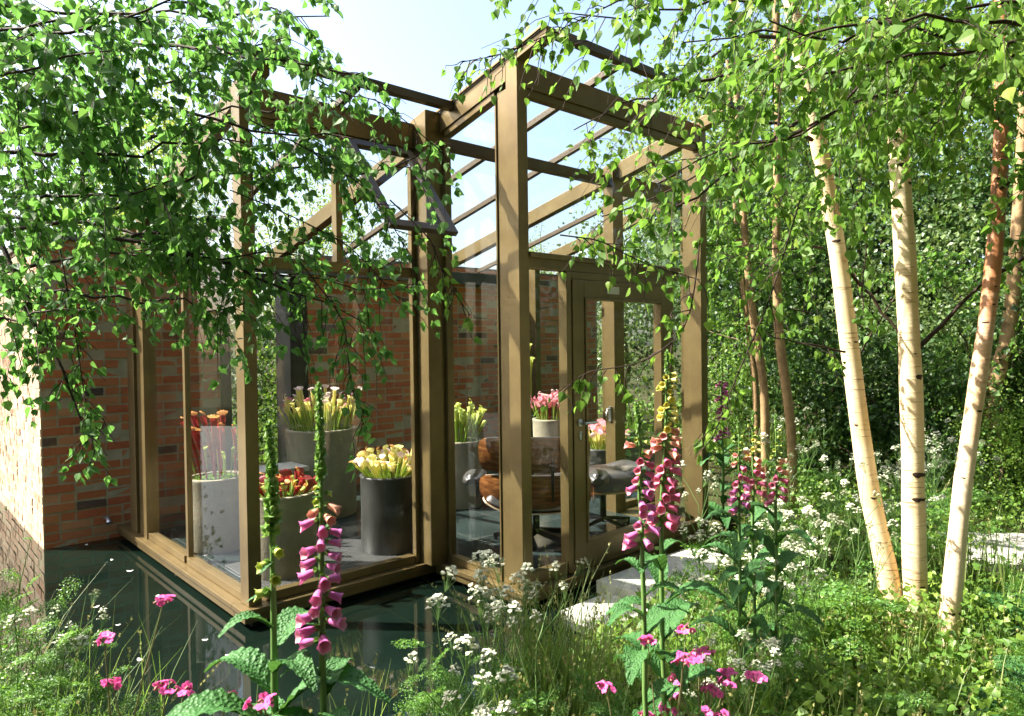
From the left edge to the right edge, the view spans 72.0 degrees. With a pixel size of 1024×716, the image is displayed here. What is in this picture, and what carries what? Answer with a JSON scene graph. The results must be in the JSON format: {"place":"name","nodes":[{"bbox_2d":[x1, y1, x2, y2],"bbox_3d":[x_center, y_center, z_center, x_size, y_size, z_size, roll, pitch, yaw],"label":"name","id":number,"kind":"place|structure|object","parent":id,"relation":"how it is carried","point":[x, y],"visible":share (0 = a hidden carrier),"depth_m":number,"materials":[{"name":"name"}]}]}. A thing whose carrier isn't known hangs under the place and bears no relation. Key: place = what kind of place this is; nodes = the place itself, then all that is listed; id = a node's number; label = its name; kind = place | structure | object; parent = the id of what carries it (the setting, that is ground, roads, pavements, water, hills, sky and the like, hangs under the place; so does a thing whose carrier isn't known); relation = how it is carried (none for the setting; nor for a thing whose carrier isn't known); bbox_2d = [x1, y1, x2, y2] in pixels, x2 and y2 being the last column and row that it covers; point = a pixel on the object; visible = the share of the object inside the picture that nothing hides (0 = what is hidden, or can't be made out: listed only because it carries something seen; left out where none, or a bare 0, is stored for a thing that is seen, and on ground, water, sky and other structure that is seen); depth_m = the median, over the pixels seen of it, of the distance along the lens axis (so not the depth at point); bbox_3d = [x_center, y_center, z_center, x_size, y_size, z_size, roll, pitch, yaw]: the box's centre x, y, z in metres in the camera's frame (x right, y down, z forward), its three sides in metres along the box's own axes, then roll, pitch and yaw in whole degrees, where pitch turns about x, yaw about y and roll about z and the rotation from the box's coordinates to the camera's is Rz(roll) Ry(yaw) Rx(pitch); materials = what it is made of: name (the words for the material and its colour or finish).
{"place":"outdoors","nodes":[
{"label":"outdoors","id":0,"kind":"place"},
{"bbox_2d":[0,501,734,715],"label":"pond water","id":1,"kind":"structure","parent":0,"point":[374,624],"depth_m":4.39,"materials":[{"name":"liquid"}]},
{"bbox_2d":[0,0,1017,350],"label":"sky","id":2,"kind":"structure","parent":0,"point":[408,44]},
{"bbox_2d":[4,345,1023,715],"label":"ground","id":3,"kind":"structure","parent":0,"point":[710,467],"depth_m":7.31,"materials":[{"name":"plant"}]},
{"bbox_2d":[0,537,48,714],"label":"green herb","id":4,"kind":"object","parent":3,"relation":"on","point":[4,616],"visible":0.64,"depth_m":2.34,"materials":[{"name":"green plant"}]},
{"bbox_2d":[0,586,67,715],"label":"green herb","id":5,"kind":"object","parent":3,"relation":"on","point":[32,639],"visible":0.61,"depth_m":2.21,"materials":[{"name":"green plant"}]},
{"bbox_2d":[0,575,83,715],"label":"green herb","id":6,"kind":"object","parent":3,"relation":"on","point":[34,629],"visible":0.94,"depth_m":1.97,"materials":[{"name":"green plant"}]},
{"bbox_2d":[0,629,94,715],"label":"green herb","id":7,"kind":"object","parent":3,"relation":"on","point":[63,683],"visible":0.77,"depth_m":2.03,"materials":[{"name":"green plant"}]},
{"bbox_2d":[3,589,106,713],"bbox_3d":[-1.444,1.170,2.255,0.363,0.856,0.405,-1,1,-34],"label":"cow parsley","id":8,"kind":"object","parent":3,"relation":"on","point":[30,609],"visible":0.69,"depth_m":2.20,"materials":[{"name":"green plant"}]},
{"bbox_2d":[0,574,117,715],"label":"green herb","id":9,"kind":"object","parent":3,"relation":"on","point":[68,663],"visible":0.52,"depth_m":2.31,"materials":[{"name":"green plant"}]},
{"bbox_2d":[9,650,144,715],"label":"green herb","id":10,"kind":"object","parent":3,"relation":"on","point":[18,660],"visible":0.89,"depth_m":1.89,"materials":[{"name":"green plant"}]},
{"bbox_2d":[53,665,133,715],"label":"green herb","id":11,"kind":"object","parent":3,"relation":"on","point":[98,690],"visible":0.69,"depth_m":2.29,"materials":[{"name":"green plant"}]},
{"bbox_2d":[0,234,220,549],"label":"brick wall","id":12,"kind":"structure","parent":3,"relation":"on","point":[47,508],"depth_m":6.55,"materials":[{"name":"brick"}]},
{"bbox_2d":[94,594,175,715],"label":"red campion","id":13,"kind":"object","parent":3,"relation":"on","point":[109,635],"visible":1,"depth_m":1.51,"materials":[{"name":"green plant"}]},
{"bbox_2d":[11,31,276,304],"bbox_3d":[-6.294,-2.179,12.428,4.307,7.289,3.984,0,1,13],"label":"background tree","id":14,"kind":"object","parent":3,"relation":"on","point":[159,151],"visible":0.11,"depth_m":12.09,"materials":[{"name":"plant"}]},
{"bbox_2d":[100,677,194,715],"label":"red campion","id":15,"kind":"object","parent":3,"relation":"on","point":[187,687],"visible":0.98,"depth_m":1.51,"materials":[{"name":"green plant"}]},
{"bbox_2d":[0,0,463,480],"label":"birch tree","id":16,"kind":"object","parent":3,"relation":"on","point":[88,129],"visible":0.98,"depth_m":2.86,"materials":[{"name":"green plant"}]},
{"bbox_2d":[45,250,117,487],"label":"birch twig","id":17,"kind":"object","parent":16,"relation":"hanging from","point":[89,471],"visible":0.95,"depth_m":2.83,"materials":[{"name":"green plant"}]},
{"bbox_2d":[230,189,427,338],"bbox_3d":[-0.760,-0.385,2.840,0.808,0.626,0.234,-1,1,7],"label":"birch twig","id":18,"kind":"object","parent":16,"relation":"hanging from","point":[330,237],"visible":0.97,"depth_m":2.82,"materials":[{"name":"green plant"}]},
{"bbox_2d":[286,262,380,481],"bbox_3d":[-0.711,0.050,2.842,0.386,0.896,0.193,-1,1,0],"label":"birch twig","id":19,"kind":"object","parent":16,"relation":"hanging from","point":[356,396],"visible":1,"depth_m":2.84,"materials":[{"name":"green plant"}]},
{"bbox_2d":[250,119,437,301],"bbox_3d":[-0.673,-0.586,2.795,0.722,0.734,0.312,-1,1,11],"label":"birch twig","id":20,"kind":"object","parent":16,"relation":"hanging from","point":[323,168],"visible":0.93,"depth_m":2.74,"materials":[{"name":"green plant"}]},
{"bbox_2d":[281,61,461,196],"bbox_3d":[-0.551,-0.913,2.821,0.708,0.559,0.258,-1,1,-19],"label":"birch twig","id":21,"kind":"object","parent":16,"relation":"attached to","point":[395,118],"visible":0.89,"depth_m":2.80,"materials":[{"name":"green plant"}]},
{"bbox_2d":[389,199,483,343],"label":"birch twig","id":22,"kind":"object","parent":16,"relation":"hanging from","point":[468,324],"visible":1,"depth_m":2.65,"materials":[{"name":"green plant"}]},
{"bbox_2d":[230,295,277,464],"bbox_3d":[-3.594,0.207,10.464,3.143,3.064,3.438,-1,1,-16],"label":"shrub","id":23,"kind":"object","parent":3,"relation":"on","point":[265,342],"visible":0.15,"depth_m":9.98,"materials":[{"name":"green plant"}]},
{"bbox_2d":[218,271,308,470],"bbox_3d":[-2.811,0.552,7.723,0.942,2.920,0.630,-2,1,-42],"label":"doorway frame","id":24,"kind":"object","parent":3,"relation":"on","point":[291,373],"visible":0.09,"depth_m":7.71,"materials":[{"name":"black metal"}]},
{"bbox_2d":[166,420,389,715],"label":"foxglove","id":25,"kind":"object","parent":3,"relation":"on","point":[258,667],"visible":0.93,"depth_m":1.29,"materials":[{"name":"green plant"}]},
{"bbox_2d":[0,572,605,715],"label":"bank grass","id":26,"kind":"structure","parent":3,"relation":"on","point":[110,693],"depth_m":2.35,"materials":[{"name":"plant"}]},
{"bbox_2d":[273,381,359,715],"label":"foxglove","id":27,"kind":"object","parent":3,"relation":"on","point":[332,668],"visible":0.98,"depth_m":1.25,"materials":[{"name":"pink plant"}]},
{"bbox_2d":[231,141,405,292],"bbox_3d":[-4.217,-1.805,15.327,3.792,6.149,4.256,0,1,37],"label":"background tree","id":28,"kind":"object","parent":3,"relation":"on","point":[353,236],"visible":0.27,"depth_m":15.34,"materials":[{"name":"plant"}]},
{"bbox_2d":[117,25,743,624],"bbox_3d":[-0.362,-0.032,6.689,5.360,4.162,4.248,-2,1,-42],"label":"garden room","id":29,"kind":"object","parent":3,"relation":"on","point":[445,533],"visible":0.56,"depth_m":5.19,"materials":[{"name":"wood"}]},
{"bbox_2d":[192,471,239,554],"bbox_3d":[-2.379,1.241,5.706,0.468,0.580,0.468,-1,1,-24],"label":"plant pot","id":30,"kind":"object","parent":29,"relation":"on","point":[216,529],"visible":0.86,"depth_m":5.50,"materials":[{"name":"concrete"}]},
{"bbox_2d":[180,410,237,479],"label":"pitcher plant","id":31,"kind":"object","parent":30,"relation":"on","point":[218,430],"visible":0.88,"depth_m":5.67,"materials":[{"name":"plant"}]},
{"bbox_2d":[260,485,316,580],"bbox_3d":[-1.631,1.244,5.035,0.478,0.580,0.478,-1,1,-3],"label":"plant pot","id":32,"kind":"object","parent":29,"relation":"on","point":[291,540],"visible":0.35,"depth_m":4.84,"materials":[{"name":"concrete"}]},
{"bbox_2d":[259,467,317,497],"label":"pitcher plant","id":33,"kind":"object","parent":32,"relation":"in","point":[287,479],"visible":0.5,"depth_m":4.97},
{"bbox_2d":[285,424,356,520],"bbox_3d":[-1.834,1.088,6.811,0.668,0.830,0.668,-1,1,-23],"label":"plant pot","id":34,"kind":"object","parent":29,"relation":"on","point":[300,449],"visible":0.55,"depth_m":6.56,"materials":[{"name":"concrete"}]},
{"bbox_2d":[277,384,361,431],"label":"pitcher plant","id":35,"kind":"object","parent":34,"relation":"on","point":[303,408],"visible":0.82,"depth_m":6.65,"materials":[{"name":"plant"}]},
{"bbox_2d":[360,468,412,555],"bbox_3d":[-0.961,1.215,5.591,0.478,0.600,0.478,-1,1,-3],"label":"plant pot","id":36,"kind":"object","parent":29,"relation":"on","point":[386,519],"visible":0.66,"depth_m":5.38,"materials":[{"name":"metal"}]},
{"bbox_2d":[350,444,411,477],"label":"pitcher plant","id":37,"kind":"object","parent":36,"relation":"in","point":[398,456],"visible":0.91,"depth_m":5.49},
{"bbox_2d":[348,138,457,235],"bbox_3d":[-0.757,-1.169,4.798,0.540,0.860,0.040,-2,-38,-42],"label":"vent window","id":38,"kind":"structure","parent":29,"relation":"in","point":[407,225],"depth_m":4.79,"materials":[{"name":"grey glass"}]},
{"bbox_2d":[455,437,481,509],"bbox_3d":[-0.512,1.151,7.070,0.438,0.660,0.438,0,1,40],"label":"plant pot","id":39,"kind":"object","parent":29,"relation":"on","point":[466,455],"visible":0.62,"depth_m":6.87,"materials":[{"name":"concrete"}]},
{"bbox_2d":[454,398,487,441],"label":"pitcher plant","id":40,"kind":"object","parent":39,"relation":"on","point":[463,417],"visible":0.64,"depth_m":6.98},
{"bbox_2d":[463,437,608,543],"bbox_3d":[0.190,1.046,5.684,1.187,0.905,0.860,-1,1,3],"label":"lounge chair","id":41,"kind":"object","parent":29,"relation":"on","point":[546,489],"visible":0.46,"depth_m":5.44,"materials":[{"name":"brown wood"}]},
{"bbox_2d":[554,460,654,527],"bbox_3d":[0.789,1.202,6.105,0.805,0.561,0.626,-1,1,-20],"label":"footstool","id":42,"kind":"object","parent":29,"relation":"on","point":[621,474],"visible":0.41,"depth_m":5.97,"materials":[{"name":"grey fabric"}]},
{"bbox_2d":[558,271,674,573],"bbox_3d":[0.857,0.441,5.346,1.266,2.117,0.156,-2,1,-42],"label":"door","id":43,"kind":"structure","parent":29,"relation":"in","point":[578,288],"depth_m":5.01,"materials":[{"name":"wood"}]},
{"bbox_2d":[391,631,491,715],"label":"green herb","id":44,"kind":"object","parent":3,"relation":"on","point":[425,695],"visible":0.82,"depth_m":2.34,"materials":[{"name":"green plant"}]},
{"bbox_2d":[292,254,597,484],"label":"brick wall","id":45,"kind":"structure","parent":3,"relation":"on","point":[476,371],"depth_m":8.73,"materials":[{"name":"brick"}]},
{"bbox_2d":[404,593,506,715],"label":"cow parsley","id":46,"kind":"object","parent":3,"relation":"on","point":[485,651],"visible":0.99,"depth_m":2.11,"materials":[{"name":"white plant"}]},
{"bbox_2d":[422,653,500,715],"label":"green herb","id":47,"kind":"object","parent":3,"relation":"on","point":[453,684],"visible":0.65,"depth_m":2.47,"materials":[{"name":"green plant"}]},
{"bbox_2d":[441,664,518,715],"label":"cow parsley","id":48,"kind":"object","parent":3,"relation":"on","point":[483,710],"visible":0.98,"depth_m":2.11,"materials":[{"name":"white plant"}]},
{"bbox_2d":[421,550,560,715],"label":"cow parsley","id":49,"kind":"object","parent":3,"relation":"on","point":[490,592],"visible":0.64,"depth_m":2.50,"materials":[{"name":"green plant"}]},
{"bbox_2d":[466,549,589,715],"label":"cow parsley","id":50,"kind":"object","parent":3,"relation":"on","point":[491,557],"visible":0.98,"depth_m":2.18,"materials":[{"name":"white plant"}]},
{"bbox_2d":[477,561,580,713],"bbox_3d":[0.052,1.186,2.673,0.416,0.789,0.471,0,1,40],"label":"cow parsley","id":51,"kind":"object","parent":3,"relation":"on","point":[514,643],"visible":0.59,"depth_m":2.67,"materials":[{"name":"green plant"}]},
{"bbox_2d":[561,594,647,633],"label":"stone slab","id":52,"kind":"structure","parent":3,"relation":"on","point":[611,602],"depth_m":4.47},
{"bbox_2d":[568,667,641,715],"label":"green herb","id":53,"kind":"object","parent":3,"relation":"on","point":[613,704],"visible":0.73,"depth_m":2.45,"materials":[{"name":"green plant"}]},
{"bbox_2d":[232,387,1023,715],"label":"ground cover","id":54,"kind":"object","parent":3,"relation":"on","point":[932,679],"visible":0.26,"depth_m":3.48,"materials":[{"name":"green plant"}]},
{"bbox_2d":[441,565,558,715],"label":"cow parsley","id":55,"kind":"object","parent":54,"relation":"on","point":[528,702],"visible":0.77,"depth_m":2.47,"materials":[{"name":"green plant"}]},
{"bbox_2d":[540,199,736,425],"bbox_3d":[1.757,-0.661,12.767,4.411,4.510,3.770,-1,1,9],"label":"background tree","id":56,"kind":"object","parent":3,"relation":"on","point":[635,312],"visible":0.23,"depth_m":12.36,"materials":[{"name":"green plant"}]},
{"bbox_2d":[607,402,690,715],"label":"foxglove","id":57,"kind":"object","parent":3,"relation":"on","point":[634,660],"visible":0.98,"depth_m":1.85,"materials":[{"name":"green plant"}]},
{"bbox_2d":[596,548,725,606],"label":"stone slab","id":58,"kind":"structure","parent":3,"relation":"on","point":[674,561],"depth_m":4.94,"materials":[{"name":"stone"}]},
{"bbox_2d":[637,623,696,715],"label":"red campion","id":59,"kind":"object","parent":3,"relation":"on","point":[649,639],"visible":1,"depth_m":1.75,"materials":[{"name":"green plant"}]},
{"bbox_2d":[606,349,735,715],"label":"foxglove","id":60,"kind":"object","parent":3,"relation":"on","point":[657,565],"visible":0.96,"depth_m":1.94,"materials":[{"name":"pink plant"}]},
{"bbox_2d":[573,11,827,422],"bbox_3d":[3.498,-2.406,12.566,5.083,7.345,4.529,-1,1,0],"label":"background tree","id":61,"kind":"object","parent":3,"relation":"on","point":[707,69],"visible":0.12,"depth_m":12.08,"materials":[{"name":"plant"}]},
{"bbox_2d":[671,460,749,584],"bbox_3d":[1.192,1.107,4.276,0.551,0.923,0.486,-1,1,-30],"label":"cow parsley","id":62,"kind":"object","parent":3,"relation":"on","point":[722,540],"visible":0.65,"depth_m":4.28,"materials":[{"name":"green plant"}]},
{"bbox_2d":[700,357,751,527],"bbox_3d":[1.825,0.740,6.252,0.613,1.497,0.643,-1,1,0],"label":"foxglove","id":63,"kind":"object","parent":3,"relation":"on","point":[723,458],"visible":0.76,"depth_m":6.21,"materials":[{"name":"green plant"}]},
{"bbox_2d":[602,45,873,414],"bbox_3d":[4.211,-2.271,13.192,5.320,6.985,5.293,-2,1,-42],"label":"background tree","id":64,"kind":"object","parent":3,"relation":"on","point":[679,375],"visible":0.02,"depth_m":13.18,"materials":[{"name":"green plant"}]},
{"bbox_2d":[689,420,788,713],"bbox_3d":[0.961,0.923,3.038,0.380,1.316,0.431,0,1,37],"label":"foxglove","id":65,"kind":"object","parent":3,"relation":"on","point":[739,589],"visible":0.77,"depth_m":3.00,"materials":[{"name":"green plant"}]},
{"bbox_2d":[704,629,781,715],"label":"cow parsley","id":66,"kind":"object","parent":3,"relation":"on","point":[753,663],"visible":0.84,"depth_m":2.39,"materials":[{"name":"white plant"}]},
{"bbox_2d":[703,410,797,710],"bbox_3d":[1.075,0.903,3.141,0.431,1.344,0.396,-2,1,-37],"label":"foxglove","id":67,"kind":"object","parent":3,"relation":"on","point":[757,512],"visible":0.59,"depth_m":3.11,"materials":[{"name":"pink plant"}]},
{"bbox_2d":[674,297,827,480],"bbox_3d":[2.904,0.426,8.609,2.159,2.323,2.052,-1,1,11],"label":"shrub","id":68,"kind":"object","parent":3,"relation":"on","point":[732,377],"visible":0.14,"depth_m":8.52,"materials":[{"name":"green plant"}]},
{"bbox_2d":[481,0,1023,297],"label":"birch tree","id":69,"kind":"object","parent":3,"relation":"on","point":[902,32],"visible":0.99,"depth_m":2.53,"materials":[{"name":"green plant"}]},
{"bbox_2d":[441,0,620,112],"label":"birch twig","id":70,"kind":"object","parent":69,"relation":"attached to","point":[509,53],"visible":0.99,"depth_m":2.60,"materials":[{"name":"green plant"}]},
{"bbox_2d":[533,240,700,429],"bbox_3d":[0.373,-0.073,2.499,0.603,0.684,0.240,-1,1,0],"label":"birch twig","id":71,"kind":"object","parent":69,"relation":"hanging from","point":[579,384],"visible":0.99,"depth_m":2.50,"materials":[{"name":"green plant"}]},
{"bbox_2d":[560,233,713,330],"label":"birch twig","id":72,"kind":"object","parent":69,"relation":"hanging from","point":[599,243],"visible":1,"depth_m":2.60,"materials":[{"name":"green plant"}]},
{"bbox_2d":[688,200,800,464],"bbox_3d":[0.830,-0.091,2.507,0.395,0.937,0.192,-1,1,-10],"label":"birch twig","id":73,"kind":"object","parent":69,"relation":"hanging from","point":[742,366],"visible":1,"depth_m":2.50,"materials":[{"name":"green plant"}]},
{"bbox_2d":[562,0,954,627],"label":"birch tree","id":74,"kind":"object","parent":3,"relation":"on","point":[850,366],"visible":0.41,"depth_m":3.91,"materials":[{"name":"green plant"}]},
{"bbox_2d":[640,59,894,489],"bbox_3d":[2.592,-0.858,7.332,2.246,4.713,1.657,-1,1,0],"label":"birch tree","id":75,"kind":"object","parent":3,"relation":"on","point":[786,278],"visible":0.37,"depth_m":7.46,"materials":[{"name":"green plant"}]},
{"bbox_2d":[623,93,913,427],"bbox_3d":[3.788,-1.416,10.718,4.256,5.588,4.235,-1,1,-17],"label":"background tree","id":76,"kind":"object","parent":3,"relation":"on","point":[735,315],"visible":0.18,"depth_m":10.10,"materials":[{"name":"green plant"}]},
{"bbox_2d":[682,0,862,501],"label":"birch tree","id":77,"kind":"object","parent":3,"relation":"on","point":[741,231],"visible":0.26,"depth_m":6.97,"materials":[{"name":"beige plant"}]},
{"bbox_2d":[671,0,891,510],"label":"birch tree","id":78,"kind":"object","parent":3,"relation":"on","point":[781,354],"visible":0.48,"depth_m":6.56,"materials":[{"name":"green plant"}]},
{"bbox_2d":[738,414,824,713],"bbox_3d":[1.138,0.904,2.994,0.375,1.337,0.407,0,1,33],"label":"foxglove","id":79,"kind":"object","parent":3,"relation":"on","point":[783,558],"visible":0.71,"depth_m":3.00,"materials":[{"name":"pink plant"}]},
{"bbox_2d":[753,568,827,715],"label":"cow parsley","id":80,"kind":"object","parent":3,"relation":"on","point":[764,591],"visible":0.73,"depth_m":2.83,"materials":[{"name":"green plant"}]},
{"bbox_2d":[753,554,837,709],"bbox_3d":[1.149,1.184,2.868,0.366,0.772,0.328,-2,1,-36],"label":"cow parsley","id":81,"kind":"object","parent":3,"relation":"on","point":[812,655],"visible":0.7,"depth_m":2.87,"materials":[{"name":"green plant"}]},
{"bbox_2d":[707,298,897,491],"bbox_3d":[3.170,0.495,7.984,2.429,2.368,2.656,0,1,24],"label":"shrub","id":82,"kind":"object","parent":3,"relation":"on","point":[803,352],"visible":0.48,"depth_m":7.54,"materials":[{"name":"green plant"}]},
{"bbox_2d":[754,640,852,715],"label":"green herb","id":83,"kind":"object","parent":3,"relation":"on","point":[785,680],"visible":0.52,"depth_m":2.82,"materials":[{"name":"green plant"}]},
{"bbox_2d":[656,1,960,404],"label":"background tree","id":84,"kind":"object","parent":3,"relation":"on","point":[767,25],"visible":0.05,"depth_m":12.43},
{"bbox_2d":[771,492,876,647],"bbox_3d":[1.624,1.139,3.701,0.400,0.835,0.514,-1,1,-28],"label":"cow parsley","id":85,"kind":"object","parent":3,"relation":"on","point":[867,599],"visible":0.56,"depth_m":3.67,"materials":[{"name":"green plant"}]},
{"bbox_2d":[772,498,876,665],"bbox_3d":[1.493,1.127,3.394,0.458,0.870,0.520,0,1,36],"label":"cow parsley","id":86,"kind":"object","parent":3,"relation":"on","point":[821,601],"visible":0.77,"depth_m":3.39,"materials":[{"name":"green plant"}]},
{"bbox_2d":[818,462,908,661],"bbox_3d":[1.741,1.046,3.513,0.431,1.015,0.480,-1,1,-2],"label":"cow parsley","id":87,"kind":"object","parent":3,"relation":"on","point":[853,620],"visible":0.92,"depth_m":3.53,"materials":[{"name":"green plant"}]},
{"bbox_2d":[830,519,911,653],"bbox_3d":[1.853,1.197,3.608,0.373,0.707,0.422,-1,1,-24],"label":"cow parsley","id":88,"kind":"object","parent":3,"relation":"on","point":[891,601],"visible":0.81,"depth_m":3.62,"materials":[{"name":"green plant"}]},
{"bbox_2d":[721,68,1023,442],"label":"background tree","id":89,"kind":"object","parent":3,"relation":"on","point":[942,219],"visible":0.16,"depth_m":9.70,"materials":[{"name":"green plant"}]},
{"bbox_2d":[838,674,936,715],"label":"green herb","id":90,"kind":"object","parent":3,"relation":"on","point":[890,699],"visible":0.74,"depth_m":2.67,"materials":[{"name":"green plant"}]},
{"bbox_2d":[773,0,1023,633],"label":"birch tree","id":91,"kind":"object","parent":3,"relation":"on","point":[911,344],"visible":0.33,"depth_m":3.85,"materials":[{"name":"green plant"}]},
{"bbox_2d":[783,279,1023,507],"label":"shrub","id":92,"kind":"object","parent":3,"relation":"on","point":[960,356],"visible":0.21,"depth_m":7.06,"materials":[{"name":"green plant"}]},
{"bbox_2d":[786,0,1022,385],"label":"background tree","id":93,"kind":"object","parent":3,"relation":"on","point":[992,85],"visible":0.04,"depth_m":11.29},
{"bbox_2d":[787,180,1023,474],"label":"shrub","id":94,"kind":"object","parent":3,"relation":"on","point":[922,310],"visible":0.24,"depth_m":7.93,"materials":[{"name":"green plant"}]},
{"bbox_2d":[799,318,1023,504],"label":"shrub","id":95,"kind":"object","parent":3,"relation":"on","point":[892,366],"visible":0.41,"depth_m":7.00,"materials":[{"name":"green plant"}]},
{"bbox_2d":[800,0,1023,665],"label":"birch tree","id":96,"kind":"object","parent":3,"relation":"on","point":[952,585],"visible":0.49,"depth_m":3.52,"materials":[{"name":"green plant"}]},
{"bbox_2d":[849,180,895,353],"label":"birch twig","id":97,"kind":"object","parent":96,"relation":"attached to","point":[869,316],"visible":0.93,"depth_m":3.00,"materials":[{"name":"green plant"}]},
{"bbox_2d":[843,31,1023,424],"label":"background tree","id":98,"kind":"object","parent":3,"relation":"on","point":[981,169],"visible":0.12,"depth_m":9.56,"materials":[{"name":"green plant"}]},
{"bbox_2d":[873,91,1023,500],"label":"birch tree","id":99,"kind":"object","parent":3,"relation":"on","point":[1009,337],"visible":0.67,"depth_m":6.77,"materials":[{"name":"green plant"}]},
{"bbox_2d":[925,359,1023,518],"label":"shrub","id":100,"kind":"object","parent":3,"relation":"on","point":[1000,469],"visible":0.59,"depth_m":6.41,"materials":[{"name":"green plant"}]},
{"bbox_2d":[948,654,1023,715],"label":"fern","id":101,"kind":"object","parent":3,"relation":"on","point":[1014,665],"visible":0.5,"depth_m":2.93,"materials":[{"name":"green plant"}]},
{"bbox_2d":[328,390,1023,715],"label":"meadow grass","id":102,"kind":"structure","parent":0,"point":[564,695],"depth_m":2.93,"materials":[{"name":"plant"}]},
{"bbox_2d":[927,531,1023,572],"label":"garden path","id":103,"kind":"structure","parent":0,"point":[1020,541],"depth_m":5.09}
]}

